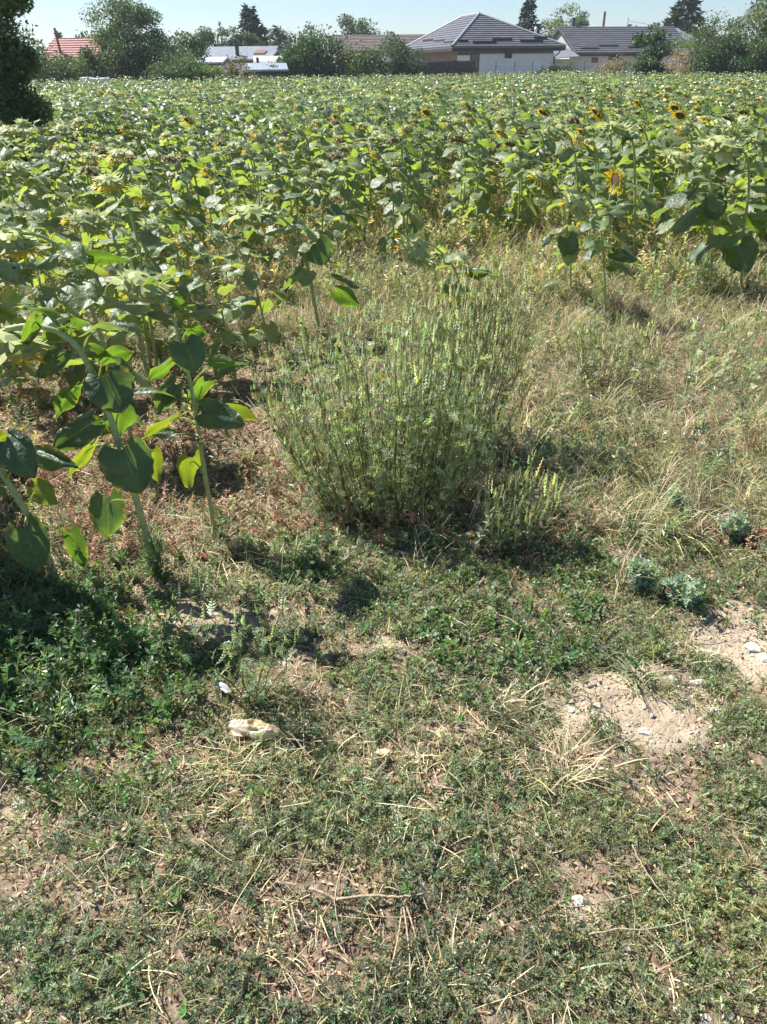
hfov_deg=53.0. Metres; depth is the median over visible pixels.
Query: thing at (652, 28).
leafy tree
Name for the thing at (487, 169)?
sunflower
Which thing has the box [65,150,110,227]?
sunflower
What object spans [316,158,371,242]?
sunflower
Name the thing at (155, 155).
sunflower
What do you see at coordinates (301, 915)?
dead twig
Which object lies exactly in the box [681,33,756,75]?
shrub
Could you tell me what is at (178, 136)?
sunflower
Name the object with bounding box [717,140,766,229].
sunflower
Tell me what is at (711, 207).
sunflower
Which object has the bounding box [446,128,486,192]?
sunflower
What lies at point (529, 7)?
spruce
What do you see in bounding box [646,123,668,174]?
sunflower
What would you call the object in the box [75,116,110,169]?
sunflower
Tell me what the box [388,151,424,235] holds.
sunflower
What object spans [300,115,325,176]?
sunflower
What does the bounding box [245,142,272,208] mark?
sunflower
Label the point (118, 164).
sunflower
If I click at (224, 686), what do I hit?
broken shard
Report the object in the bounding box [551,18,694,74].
house
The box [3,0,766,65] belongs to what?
sky
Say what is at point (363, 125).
sunflower
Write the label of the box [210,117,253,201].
sunflower
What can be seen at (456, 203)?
sunflower
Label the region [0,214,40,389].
sunflower
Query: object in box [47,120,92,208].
sunflower
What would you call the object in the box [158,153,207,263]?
sunflower
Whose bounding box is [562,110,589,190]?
sunflower
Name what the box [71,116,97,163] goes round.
sunflower
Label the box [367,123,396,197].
sunflower
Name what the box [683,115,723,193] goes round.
sunflower
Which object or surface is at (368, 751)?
grass clump
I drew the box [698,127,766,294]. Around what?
sunflower
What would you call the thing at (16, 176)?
sunflower
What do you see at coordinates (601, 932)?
dead twig
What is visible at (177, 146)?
sunflower
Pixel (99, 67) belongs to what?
shrub
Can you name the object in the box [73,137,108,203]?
sunflower
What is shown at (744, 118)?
sunflower
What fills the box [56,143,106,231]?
sunflower
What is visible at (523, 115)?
sunflower
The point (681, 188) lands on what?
sunflower
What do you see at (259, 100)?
sunflower field
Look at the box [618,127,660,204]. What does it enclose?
sunflower
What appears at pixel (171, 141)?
sunflower
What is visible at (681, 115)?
sunflower
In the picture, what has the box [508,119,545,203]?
sunflower
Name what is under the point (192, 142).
sunflower
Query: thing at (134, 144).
sunflower
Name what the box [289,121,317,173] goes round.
sunflower
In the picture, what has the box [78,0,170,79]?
robinia tree
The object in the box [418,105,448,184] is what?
sunflower
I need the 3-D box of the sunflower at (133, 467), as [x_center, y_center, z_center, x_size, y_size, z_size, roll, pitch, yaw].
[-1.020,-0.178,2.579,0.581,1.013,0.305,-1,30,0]
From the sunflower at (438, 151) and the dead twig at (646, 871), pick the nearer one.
the dead twig at (646, 871)
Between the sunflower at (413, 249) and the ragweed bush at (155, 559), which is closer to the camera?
the ragweed bush at (155, 559)
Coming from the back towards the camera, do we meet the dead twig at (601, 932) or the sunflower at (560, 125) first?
the sunflower at (560, 125)
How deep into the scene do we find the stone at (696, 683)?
2.31 m
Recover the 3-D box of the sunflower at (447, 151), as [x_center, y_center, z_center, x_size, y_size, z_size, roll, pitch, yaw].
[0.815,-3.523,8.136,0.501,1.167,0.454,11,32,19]
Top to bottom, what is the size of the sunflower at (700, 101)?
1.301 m
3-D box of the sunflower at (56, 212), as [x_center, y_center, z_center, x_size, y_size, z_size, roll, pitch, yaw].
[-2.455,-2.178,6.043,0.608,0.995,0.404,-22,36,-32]
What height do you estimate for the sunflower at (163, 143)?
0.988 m
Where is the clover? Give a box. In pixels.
[0,288,766,1023]
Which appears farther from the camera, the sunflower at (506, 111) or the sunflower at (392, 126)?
the sunflower at (392, 126)
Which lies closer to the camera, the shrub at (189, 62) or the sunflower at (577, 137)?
the sunflower at (577, 137)
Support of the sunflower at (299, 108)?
on the ground at (634, 706)
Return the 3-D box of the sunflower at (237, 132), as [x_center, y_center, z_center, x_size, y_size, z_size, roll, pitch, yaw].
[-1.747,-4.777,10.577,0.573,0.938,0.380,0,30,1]
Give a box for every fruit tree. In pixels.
[359,34,419,75]
[402,47,431,77]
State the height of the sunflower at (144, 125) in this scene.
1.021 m
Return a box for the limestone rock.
[228,718,280,739]
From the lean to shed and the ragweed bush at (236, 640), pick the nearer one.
the ragweed bush at (236, 640)
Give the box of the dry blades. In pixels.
[0,437,766,1023]
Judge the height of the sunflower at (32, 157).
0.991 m
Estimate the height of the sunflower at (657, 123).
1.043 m
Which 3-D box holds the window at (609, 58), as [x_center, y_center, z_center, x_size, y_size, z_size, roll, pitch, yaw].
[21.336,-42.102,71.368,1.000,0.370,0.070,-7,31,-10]
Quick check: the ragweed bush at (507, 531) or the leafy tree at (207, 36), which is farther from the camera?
the leafy tree at (207, 36)
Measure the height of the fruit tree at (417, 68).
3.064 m
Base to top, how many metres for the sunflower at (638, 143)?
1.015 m
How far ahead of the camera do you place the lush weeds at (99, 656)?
2.34 m
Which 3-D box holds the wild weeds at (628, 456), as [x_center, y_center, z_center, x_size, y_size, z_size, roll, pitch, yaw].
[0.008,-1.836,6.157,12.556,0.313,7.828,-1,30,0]
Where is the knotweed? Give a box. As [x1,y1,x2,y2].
[0,446,766,1023]
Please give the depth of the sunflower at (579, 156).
8.06 m
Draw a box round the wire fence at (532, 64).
[476,61,601,74]
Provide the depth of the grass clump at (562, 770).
2.00 m
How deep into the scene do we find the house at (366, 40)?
80.64 m
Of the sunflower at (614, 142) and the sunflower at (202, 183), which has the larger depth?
the sunflower at (614, 142)
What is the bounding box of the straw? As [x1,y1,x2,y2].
[0,284,766,1023]
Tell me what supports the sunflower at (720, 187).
on the ground at (634, 706)
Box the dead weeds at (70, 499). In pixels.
[0,311,766,569]
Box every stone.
[11,796,25,809]
[417,882,428,893]
[563,902,572,909]
[566,707,576,713]
[571,894,586,908]
[593,702,602,708]
[623,945,634,955]
[638,727,651,735]
[668,675,677,681]
[675,1004,688,1017]
[689,679,707,687]
[700,1013,711,1023]
[710,707,724,715]
[711,996,725,1006]
[720,1006,734,1021]
[744,642,761,652]
[758,653,766,662]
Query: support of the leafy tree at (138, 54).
on the ground at (634, 706)
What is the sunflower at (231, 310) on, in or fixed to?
on the ground at (634, 706)
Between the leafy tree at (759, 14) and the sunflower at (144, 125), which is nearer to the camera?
the sunflower at (144, 125)
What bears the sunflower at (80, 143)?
on the ground at (634, 706)
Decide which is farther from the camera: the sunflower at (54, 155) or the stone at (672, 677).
the sunflower at (54, 155)
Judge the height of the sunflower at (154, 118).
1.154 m
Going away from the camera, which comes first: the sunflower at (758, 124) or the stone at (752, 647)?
the stone at (752, 647)
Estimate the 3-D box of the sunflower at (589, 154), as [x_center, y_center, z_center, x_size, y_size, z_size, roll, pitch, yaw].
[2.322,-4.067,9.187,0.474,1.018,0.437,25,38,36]
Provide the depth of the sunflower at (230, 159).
9.98 m
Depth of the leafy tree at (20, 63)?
11.09 m
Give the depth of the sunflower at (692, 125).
8.28 m
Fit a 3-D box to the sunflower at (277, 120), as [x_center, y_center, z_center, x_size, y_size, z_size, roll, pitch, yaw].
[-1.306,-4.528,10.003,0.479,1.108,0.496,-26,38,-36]
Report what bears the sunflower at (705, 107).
on the ground at (634, 706)
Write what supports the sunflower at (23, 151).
on the ground at (634, 706)
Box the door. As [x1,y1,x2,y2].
[471,54,478,73]
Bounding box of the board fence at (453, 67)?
[373,60,474,76]
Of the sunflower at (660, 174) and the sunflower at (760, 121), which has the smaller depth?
the sunflower at (660, 174)
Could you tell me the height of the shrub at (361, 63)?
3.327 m
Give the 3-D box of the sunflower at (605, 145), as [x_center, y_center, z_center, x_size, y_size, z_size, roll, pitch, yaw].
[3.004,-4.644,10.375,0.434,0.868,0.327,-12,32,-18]
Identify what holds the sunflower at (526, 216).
on the ground at (634, 706)
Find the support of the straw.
on the ground at (634, 706)
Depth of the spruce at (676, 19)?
88.03 m
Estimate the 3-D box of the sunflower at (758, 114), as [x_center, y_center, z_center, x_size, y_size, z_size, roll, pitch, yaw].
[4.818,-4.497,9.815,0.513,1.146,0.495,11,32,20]
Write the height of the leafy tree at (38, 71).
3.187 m
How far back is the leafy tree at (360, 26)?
84.37 m
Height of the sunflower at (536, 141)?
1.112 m
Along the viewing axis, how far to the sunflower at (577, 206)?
5.12 m
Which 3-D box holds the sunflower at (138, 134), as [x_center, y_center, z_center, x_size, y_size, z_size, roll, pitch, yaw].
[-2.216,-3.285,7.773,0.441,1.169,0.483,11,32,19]
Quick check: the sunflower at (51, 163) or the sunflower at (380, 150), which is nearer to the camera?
the sunflower at (51, 163)
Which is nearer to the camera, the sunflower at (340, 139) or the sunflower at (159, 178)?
the sunflower at (159, 178)
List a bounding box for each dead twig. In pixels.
[0,707,34,719]
[33,647,68,692]
[159,874,237,896]
[275,881,296,885]
[290,905,298,932]
[297,909,310,928]
[299,953,348,1009]
[309,887,427,1013]
[334,862,344,952]
[588,918,689,934]
[590,975,615,1015]
[632,844,668,902]
[699,807,764,828]
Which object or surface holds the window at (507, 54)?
in the house at (485, 42)
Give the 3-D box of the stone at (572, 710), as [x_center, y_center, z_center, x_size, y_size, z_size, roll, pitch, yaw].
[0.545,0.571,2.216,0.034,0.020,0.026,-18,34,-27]
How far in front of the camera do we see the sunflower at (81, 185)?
8.04 m
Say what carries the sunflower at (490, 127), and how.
on the ground at (634, 706)
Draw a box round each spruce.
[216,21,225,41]
[233,3,275,45]
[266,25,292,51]
[515,0,544,34]
[661,0,707,61]
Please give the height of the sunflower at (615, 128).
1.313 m
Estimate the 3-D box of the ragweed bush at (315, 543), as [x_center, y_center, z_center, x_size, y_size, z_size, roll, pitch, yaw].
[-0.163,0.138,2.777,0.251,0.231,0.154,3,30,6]
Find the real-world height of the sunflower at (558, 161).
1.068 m
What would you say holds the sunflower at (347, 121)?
on the ground at (634, 706)
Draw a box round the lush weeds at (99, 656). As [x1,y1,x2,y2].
[0,513,205,807]
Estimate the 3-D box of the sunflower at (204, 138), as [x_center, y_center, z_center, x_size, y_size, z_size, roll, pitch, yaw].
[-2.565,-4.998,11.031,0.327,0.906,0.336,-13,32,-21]
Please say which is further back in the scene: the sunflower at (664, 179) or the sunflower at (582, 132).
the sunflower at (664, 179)
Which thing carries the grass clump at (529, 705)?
on the ground at (634, 706)
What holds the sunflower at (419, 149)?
on the ground at (634, 706)
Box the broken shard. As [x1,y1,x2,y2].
[216,682,231,692]
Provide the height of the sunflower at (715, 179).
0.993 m
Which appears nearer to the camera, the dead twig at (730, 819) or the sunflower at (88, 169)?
the dead twig at (730, 819)
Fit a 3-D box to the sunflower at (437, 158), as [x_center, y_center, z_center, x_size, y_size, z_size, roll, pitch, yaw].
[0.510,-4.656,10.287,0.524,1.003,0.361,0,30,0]
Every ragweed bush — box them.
[134,521,171,581]
[165,568,307,707]
[250,276,514,529]
[298,252,501,318]
[302,523,370,581]
[392,239,550,460]
[394,370,510,477]
[478,448,568,559]
[552,308,662,393]
[593,244,766,307]
[681,311,766,403]
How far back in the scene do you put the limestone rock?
2.10 m
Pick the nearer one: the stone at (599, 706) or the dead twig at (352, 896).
the dead twig at (352, 896)
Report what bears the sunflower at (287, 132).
on the ground at (634, 706)
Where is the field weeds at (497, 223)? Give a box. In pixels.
[0,147,766,301]
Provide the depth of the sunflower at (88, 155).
6.50 m
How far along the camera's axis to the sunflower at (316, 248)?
4.99 m
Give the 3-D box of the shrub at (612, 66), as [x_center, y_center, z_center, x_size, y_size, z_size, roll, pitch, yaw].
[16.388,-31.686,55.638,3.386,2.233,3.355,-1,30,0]
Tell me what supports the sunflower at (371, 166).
on the ground at (634, 706)
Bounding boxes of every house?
[44,28,119,81]
[203,46,281,56]
[331,34,425,75]
[406,12,566,74]
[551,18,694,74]
[676,28,697,44]
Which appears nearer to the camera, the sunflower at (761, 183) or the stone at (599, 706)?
the stone at (599, 706)
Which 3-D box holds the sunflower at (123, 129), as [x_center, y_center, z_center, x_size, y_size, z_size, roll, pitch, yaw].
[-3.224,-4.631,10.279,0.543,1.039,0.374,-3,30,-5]
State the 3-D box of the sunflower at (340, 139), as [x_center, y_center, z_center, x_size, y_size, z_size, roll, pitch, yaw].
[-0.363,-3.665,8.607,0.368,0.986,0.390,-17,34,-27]
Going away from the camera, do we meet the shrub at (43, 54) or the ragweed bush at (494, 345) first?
the ragweed bush at (494, 345)
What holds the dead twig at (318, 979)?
on the ground at (634, 706)
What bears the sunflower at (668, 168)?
on the ground at (634, 706)
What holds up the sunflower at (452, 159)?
on the ground at (634, 706)
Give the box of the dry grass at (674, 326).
[0,222,766,613]
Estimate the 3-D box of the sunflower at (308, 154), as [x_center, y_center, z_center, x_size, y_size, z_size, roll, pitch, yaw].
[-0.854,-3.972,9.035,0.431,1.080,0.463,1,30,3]
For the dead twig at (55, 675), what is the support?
on the lush weeds at (99, 656)
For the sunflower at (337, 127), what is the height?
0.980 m
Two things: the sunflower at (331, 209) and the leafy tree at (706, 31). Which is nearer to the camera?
the sunflower at (331, 209)
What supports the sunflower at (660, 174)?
on the ground at (634, 706)
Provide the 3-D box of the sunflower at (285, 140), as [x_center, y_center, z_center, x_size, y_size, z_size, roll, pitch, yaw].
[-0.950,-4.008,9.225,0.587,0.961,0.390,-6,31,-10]
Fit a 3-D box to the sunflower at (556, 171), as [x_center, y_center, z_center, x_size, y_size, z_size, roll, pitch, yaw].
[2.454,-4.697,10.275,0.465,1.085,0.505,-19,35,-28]
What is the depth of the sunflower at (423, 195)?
8.18 m
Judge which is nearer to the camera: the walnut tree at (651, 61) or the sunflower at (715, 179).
the sunflower at (715, 179)
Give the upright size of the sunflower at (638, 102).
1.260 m
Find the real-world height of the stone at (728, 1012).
0.017 m
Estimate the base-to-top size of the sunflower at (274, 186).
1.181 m
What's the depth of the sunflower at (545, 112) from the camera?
11.25 m
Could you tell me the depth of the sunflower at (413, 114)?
11.06 m
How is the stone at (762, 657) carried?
on the ground at (634, 706)
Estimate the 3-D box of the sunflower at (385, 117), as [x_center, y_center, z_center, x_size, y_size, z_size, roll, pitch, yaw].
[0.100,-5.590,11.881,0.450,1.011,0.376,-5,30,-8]
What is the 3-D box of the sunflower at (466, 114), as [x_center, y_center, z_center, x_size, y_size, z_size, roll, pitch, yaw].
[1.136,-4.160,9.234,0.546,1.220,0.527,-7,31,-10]
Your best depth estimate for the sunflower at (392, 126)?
11.17 m
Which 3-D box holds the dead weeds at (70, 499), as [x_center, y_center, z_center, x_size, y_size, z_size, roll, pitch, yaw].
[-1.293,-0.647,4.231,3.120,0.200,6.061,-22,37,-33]
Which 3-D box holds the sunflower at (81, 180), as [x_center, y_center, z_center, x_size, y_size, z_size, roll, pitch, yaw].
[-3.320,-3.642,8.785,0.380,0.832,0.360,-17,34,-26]
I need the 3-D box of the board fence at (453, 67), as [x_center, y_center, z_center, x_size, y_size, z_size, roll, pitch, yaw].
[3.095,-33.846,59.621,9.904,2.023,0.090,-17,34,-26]
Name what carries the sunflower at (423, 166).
on the ground at (634, 706)
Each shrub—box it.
[29,41,75,85]
[38,55,95,85]
[67,41,124,79]
[141,39,207,81]
[143,57,192,81]
[192,60,223,80]
[215,52,259,81]
[268,42,312,80]
[279,24,352,78]
[331,40,385,78]
[374,56,404,76]
[535,62,560,74]
[562,59,581,74]
[588,56,632,73]
[608,54,630,73]
[660,44,705,74]
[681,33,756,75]
[715,31,766,75]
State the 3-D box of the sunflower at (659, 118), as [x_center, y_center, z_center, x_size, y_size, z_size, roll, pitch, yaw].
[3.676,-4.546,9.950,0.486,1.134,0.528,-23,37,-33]
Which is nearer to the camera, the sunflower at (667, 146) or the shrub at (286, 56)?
the sunflower at (667, 146)
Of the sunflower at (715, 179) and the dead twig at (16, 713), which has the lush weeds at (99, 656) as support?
the dead twig at (16, 713)
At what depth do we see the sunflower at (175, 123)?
10.01 m
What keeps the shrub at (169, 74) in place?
on the ground at (634, 706)
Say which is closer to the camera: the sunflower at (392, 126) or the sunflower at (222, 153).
the sunflower at (222, 153)
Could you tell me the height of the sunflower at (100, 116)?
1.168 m
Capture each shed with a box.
[246,63,288,78]
[553,47,579,71]
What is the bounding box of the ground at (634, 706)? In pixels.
[0,74,766,1023]
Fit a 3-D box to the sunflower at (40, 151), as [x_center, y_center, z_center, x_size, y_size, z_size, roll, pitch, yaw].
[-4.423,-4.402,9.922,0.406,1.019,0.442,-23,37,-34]
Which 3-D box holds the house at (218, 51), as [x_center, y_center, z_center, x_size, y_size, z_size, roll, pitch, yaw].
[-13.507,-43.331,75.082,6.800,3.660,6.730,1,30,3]
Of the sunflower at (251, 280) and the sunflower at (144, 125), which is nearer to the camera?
the sunflower at (251, 280)
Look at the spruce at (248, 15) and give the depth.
82.41 m
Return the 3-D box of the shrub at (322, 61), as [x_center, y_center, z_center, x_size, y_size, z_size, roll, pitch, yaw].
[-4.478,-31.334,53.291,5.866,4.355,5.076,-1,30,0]
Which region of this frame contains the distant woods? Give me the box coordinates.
[4,19,766,81]
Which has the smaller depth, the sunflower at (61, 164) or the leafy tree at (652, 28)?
the sunflower at (61, 164)
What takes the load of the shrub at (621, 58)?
on the ground at (634, 706)
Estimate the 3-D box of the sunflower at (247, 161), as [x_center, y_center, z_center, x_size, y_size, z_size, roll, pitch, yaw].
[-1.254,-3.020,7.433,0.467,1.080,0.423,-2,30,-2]
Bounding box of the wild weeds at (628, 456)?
[0,200,766,552]
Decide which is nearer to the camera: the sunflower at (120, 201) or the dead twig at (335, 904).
the dead twig at (335, 904)
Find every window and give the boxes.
[505,52,511,57]
[591,58,597,62]
[608,56,618,60]
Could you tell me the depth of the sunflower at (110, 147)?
8.42 m
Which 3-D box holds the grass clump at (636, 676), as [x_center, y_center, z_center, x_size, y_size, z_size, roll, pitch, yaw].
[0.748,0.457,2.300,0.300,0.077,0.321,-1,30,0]
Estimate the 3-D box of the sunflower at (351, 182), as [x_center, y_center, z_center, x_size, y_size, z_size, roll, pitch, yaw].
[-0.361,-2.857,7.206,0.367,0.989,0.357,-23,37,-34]
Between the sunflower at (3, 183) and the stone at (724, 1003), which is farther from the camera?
the sunflower at (3, 183)
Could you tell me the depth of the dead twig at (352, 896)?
1.70 m
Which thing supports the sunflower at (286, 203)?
on the ground at (634, 706)
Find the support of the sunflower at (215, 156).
on the ground at (634, 706)
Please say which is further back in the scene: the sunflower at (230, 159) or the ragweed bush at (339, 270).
the sunflower at (230, 159)
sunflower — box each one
[0,121,29,180]
[0,124,26,190]
[0,126,41,205]
[0,133,45,224]
[0,134,23,202]
[0,158,35,215]
[0,161,24,209]
[0,163,39,261]
[0,166,49,272]
[0,193,46,324]
[0,198,68,344]
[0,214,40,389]
[0,217,153,435]
[0,251,107,390]
[0,303,25,382]
[0,306,162,575]
[0,375,87,584]
[2,157,64,243]
[3,158,82,283]
[6,124,55,187]
[6,125,72,207]
[6,144,64,225]
[12,208,55,292]
[14,126,47,172]
[15,116,72,190]
[18,171,106,278]
[22,127,57,191]
[36,133,84,200]
[43,125,81,169]
[43,134,75,202]
[43,150,90,237]
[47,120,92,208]
[48,142,69,190]
[53,143,102,212]
[55,119,91,163]
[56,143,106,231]
[57,207,141,345]
[61,201,176,385]
[65,135,104,210]
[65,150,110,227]
[68,157,96,200]
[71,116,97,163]
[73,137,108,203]
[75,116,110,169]
[76,163,149,264]
[78,148,127,247]
[86,125,111,144]
[86,145,153,257]
[89,168,182,366]
[91,139,130,189]
[93,110,134,170]
[93,174,141,250]
[93,227,163,363]
[96,150,136,204]
[99,158,132,225]
[104,135,135,171]
[105,144,172,266]
[105,145,151,213]
[106,158,164,214]
[107,142,152,209]
[108,259,259,534]
[111,127,142,172]
[116,123,163,181]
[121,122,140,173]
[122,119,166,198]
[122,156,184,266]
[125,139,181,236]
[126,126,187,237]
[126,179,218,322]
[135,214,222,351]
[136,121,169,182]
[137,143,161,190]
[139,131,162,182]
[144,111,177,179]
[152,152,208,229]
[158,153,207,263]
[159,131,188,194]
[164,120,189,175]
[165,120,204,191]
[165,133,195,194]
[167,143,203,213]
[169,233,261,384]
[172,151,219,255]
[179,114,223,203]
[179,120,219,187]
[187,136,228,213]
[188,152,229,230]
[190,130,209,184]
[197,163,262,290]
[201,146,232,208]
[203,223,300,355]
[207,149,243,216]
[208,113,235,167]
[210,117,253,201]
[211,142,242,177]
[212,166,263,263]
[213,139,252,209]
[218,146,252,201]
[225,139,275,248]
[225,196,360,337]
[227,138,289,260]
[231,135,259,188]
[233,128,273,186]
[241,144,286,226]
[242,127,298,206]
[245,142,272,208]
[247,115,288,207]
[250,131,305,250]
[265,144,292,192]
[270,115,301,190]
[273,112,305,172]
[273,151,310,218]
[273,167,311,231]
[276,141,318,217]
[278,129,307,194]
[278,135,326,217]
[287,122,309,175]
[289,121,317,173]
[290,123,329,216]
[293,100,317,177]
[297,173,346,269]
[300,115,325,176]
[306,123,337,187]
[307,144,337,201]
[308,126,341,203]
[310,117,342,181]
[314,161,364,253]
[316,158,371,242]
[325,123,356,171]
[325,150,363,248]
[328,115,355,169]
[329,117,352,188]
[331,112,354,171]
[332,101,363,164]
[332,124,358,176]
[332,136,369,220]
[335,145,369,222]
[336,156,372,234]
[343,140,383,222]
[353,121,391,199]
[355,140,388,213]
[364,136,388,198]
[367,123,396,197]
[368,146,417,263]
[371,127,426,199]
[374,113,401,171]
[375,124,391,173]
[376,130,434,221]
[377,130,422,236]
[381,120,400,150]
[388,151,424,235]
[394,127,444,200]
[394,227,502,314]
[397,130,431,198]
[397,139,435,220]
[398,125,438,218]
[402,123,435,200]
[408,111,436,159]
[408,123,440,167]
[411,117,430,177]
[411,122,436,170]
[412,142,440,214]
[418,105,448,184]
[422,131,449,184]
[440,114,466,163]
[440,118,483,221]
[443,134,482,232]
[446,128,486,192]
[447,117,492,223]
[455,126,496,195]
[457,158,496,245]
[458,109,500,200]
[458,128,498,220]
[459,99,477,146]
[459,115,493,171]
[461,101,487,146]
[462,116,494,166]
[462,134,500,226]
[466,106,495,182]
[493,110,541,238]
[493,125,533,229]
[496,106,541,184]
[498,106,519,177]
[498,134,545,239]
[499,108,541,207]
[500,119,516,181]
[502,130,517,179]
[503,118,542,189]
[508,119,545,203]
[511,127,541,184]
[512,127,541,197]
[522,122,559,222]
[526,165,592,306]
[536,104,559,174]
[539,119,597,260]
[544,99,587,180]
[548,117,566,177]
[549,116,572,196]
[550,115,570,185]
[552,119,580,195]
[555,122,592,181]
[555,123,573,176]
[558,185,638,327]
[559,138,596,222]
[561,126,594,190]
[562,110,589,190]
[565,116,595,194]
[568,137,615,234]
[570,133,611,211]
[575,126,603,216]
[577,146,618,235]
[584,125,613,165]
[584,168,635,276]
[586,102,633,232]
[591,105,612,162]
[595,110,625,171]
[596,133,616,173]
[597,113,658,256]
[603,105,642,197]
[607,116,642,193]
[607,117,631,196]
[609,109,671,234]
[615,112,644,185]
[617,127,643,198]
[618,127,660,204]
[619,122,674,224]
[626,139,667,225]
[631,107,652,163]
[632,97,655,167]
[635,119,660,183]
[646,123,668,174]
[648,118,672,186]
[651,140,738,286]
[653,112,680,190]
[654,120,716,252]
[658,118,697,194]
[660,121,686,188]
[664,101,697,191]
[666,106,697,193]
[668,128,707,212]
[682,120,723,203]
[682,143,727,239]
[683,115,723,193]
[685,148,722,195]
[686,94,714,166]
[692,102,723,185]
[693,96,722,175]
[693,114,761,236]
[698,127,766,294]
[700,129,719,181]
[713,112,758,203]
[715,119,766,264]
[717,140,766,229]
[721,109,751,203]
[728,105,765,184]
[730,113,761,184]
[734,121,764,210]
[736,133,766,251]
[745,99,766,160]
[747,111,766,185]
[748,122,766,181]
[756,130,766,201]
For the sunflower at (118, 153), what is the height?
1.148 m
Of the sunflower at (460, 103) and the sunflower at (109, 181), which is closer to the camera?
the sunflower at (109, 181)
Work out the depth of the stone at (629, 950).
1.61 m
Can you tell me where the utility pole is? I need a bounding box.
[602,11,605,25]
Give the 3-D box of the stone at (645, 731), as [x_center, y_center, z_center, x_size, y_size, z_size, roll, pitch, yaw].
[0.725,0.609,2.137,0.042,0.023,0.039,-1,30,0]
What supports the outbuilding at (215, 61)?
on the ground at (634, 706)
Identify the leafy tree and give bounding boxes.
[0,0,53,161]
[28,44,48,83]
[97,21,175,81]
[158,28,211,76]
[193,26,223,55]
[211,26,248,46]
[221,30,259,46]
[239,35,265,45]
[336,13,381,34]
[540,1,589,35]
[636,22,672,59]
[667,7,746,70]
[719,0,766,69]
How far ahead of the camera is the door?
64.99 m
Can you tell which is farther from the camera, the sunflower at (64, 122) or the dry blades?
the sunflower at (64, 122)
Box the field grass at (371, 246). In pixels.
[0,138,766,304]
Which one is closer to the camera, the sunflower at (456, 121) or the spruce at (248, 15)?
the sunflower at (456, 121)
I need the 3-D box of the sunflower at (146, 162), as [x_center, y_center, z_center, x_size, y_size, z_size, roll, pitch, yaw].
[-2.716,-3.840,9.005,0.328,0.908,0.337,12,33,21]
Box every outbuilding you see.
[195,57,232,78]
[222,41,280,76]
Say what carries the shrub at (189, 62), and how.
on the ground at (634, 706)
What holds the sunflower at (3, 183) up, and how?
on the ground at (634, 706)
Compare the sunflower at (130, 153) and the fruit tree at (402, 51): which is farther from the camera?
the fruit tree at (402, 51)
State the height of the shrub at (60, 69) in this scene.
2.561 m
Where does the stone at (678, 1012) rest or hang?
on the ground at (634, 706)
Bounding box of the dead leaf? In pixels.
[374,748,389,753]
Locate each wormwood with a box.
[625,554,664,594]
[661,569,702,607]
[663,485,694,512]
[717,504,759,542]
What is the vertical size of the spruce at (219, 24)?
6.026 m
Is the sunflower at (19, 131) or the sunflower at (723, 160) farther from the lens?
the sunflower at (19, 131)
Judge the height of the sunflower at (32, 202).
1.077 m
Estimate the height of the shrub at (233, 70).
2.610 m
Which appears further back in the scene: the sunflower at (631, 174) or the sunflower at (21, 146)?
the sunflower at (21, 146)
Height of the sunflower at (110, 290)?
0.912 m
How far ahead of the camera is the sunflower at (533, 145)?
9.05 m
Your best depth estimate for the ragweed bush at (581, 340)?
4.29 m
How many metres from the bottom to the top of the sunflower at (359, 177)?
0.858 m
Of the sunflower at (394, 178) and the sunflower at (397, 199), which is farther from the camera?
the sunflower at (394, 178)
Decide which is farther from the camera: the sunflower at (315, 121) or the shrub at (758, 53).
the shrub at (758, 53)
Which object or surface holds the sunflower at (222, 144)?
on the ground at (634, 706)
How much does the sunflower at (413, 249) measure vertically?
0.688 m
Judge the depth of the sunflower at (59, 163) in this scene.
9.25 m
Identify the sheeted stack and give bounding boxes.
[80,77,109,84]
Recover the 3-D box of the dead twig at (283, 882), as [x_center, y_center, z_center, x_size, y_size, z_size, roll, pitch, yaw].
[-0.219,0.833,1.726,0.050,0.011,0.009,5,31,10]
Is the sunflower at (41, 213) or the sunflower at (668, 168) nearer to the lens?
the sunflower at (41, 213)
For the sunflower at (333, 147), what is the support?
on the ground at (634, 706)
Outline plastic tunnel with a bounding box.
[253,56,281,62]
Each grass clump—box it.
[1,635,38,693]
[1,669,105,741]
[183,736,270,805]
[352,731,385,765]
[496,711,628,835]
[498,680,573,738]
[566,461,666,513]
[589,635,685,703]
[647,356,740,415]
[661,612,735,672]
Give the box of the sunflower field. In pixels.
[0,70,766,181]
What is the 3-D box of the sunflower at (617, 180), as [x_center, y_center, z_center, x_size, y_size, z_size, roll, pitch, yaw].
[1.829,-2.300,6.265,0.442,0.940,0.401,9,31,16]
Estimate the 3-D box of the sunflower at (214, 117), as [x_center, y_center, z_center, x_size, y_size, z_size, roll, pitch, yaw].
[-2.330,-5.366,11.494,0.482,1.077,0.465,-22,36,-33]
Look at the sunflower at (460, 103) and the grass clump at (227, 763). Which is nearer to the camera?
the grass clump at (227, 763)
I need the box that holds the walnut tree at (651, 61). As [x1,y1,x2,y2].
[625,28,678,76]
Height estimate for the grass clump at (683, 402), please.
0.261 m
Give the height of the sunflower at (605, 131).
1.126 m
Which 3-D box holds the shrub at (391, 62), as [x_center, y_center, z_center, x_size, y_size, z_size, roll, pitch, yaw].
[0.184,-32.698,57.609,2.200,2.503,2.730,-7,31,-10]
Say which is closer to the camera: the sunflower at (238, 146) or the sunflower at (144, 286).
the sunflower at (144, 286)

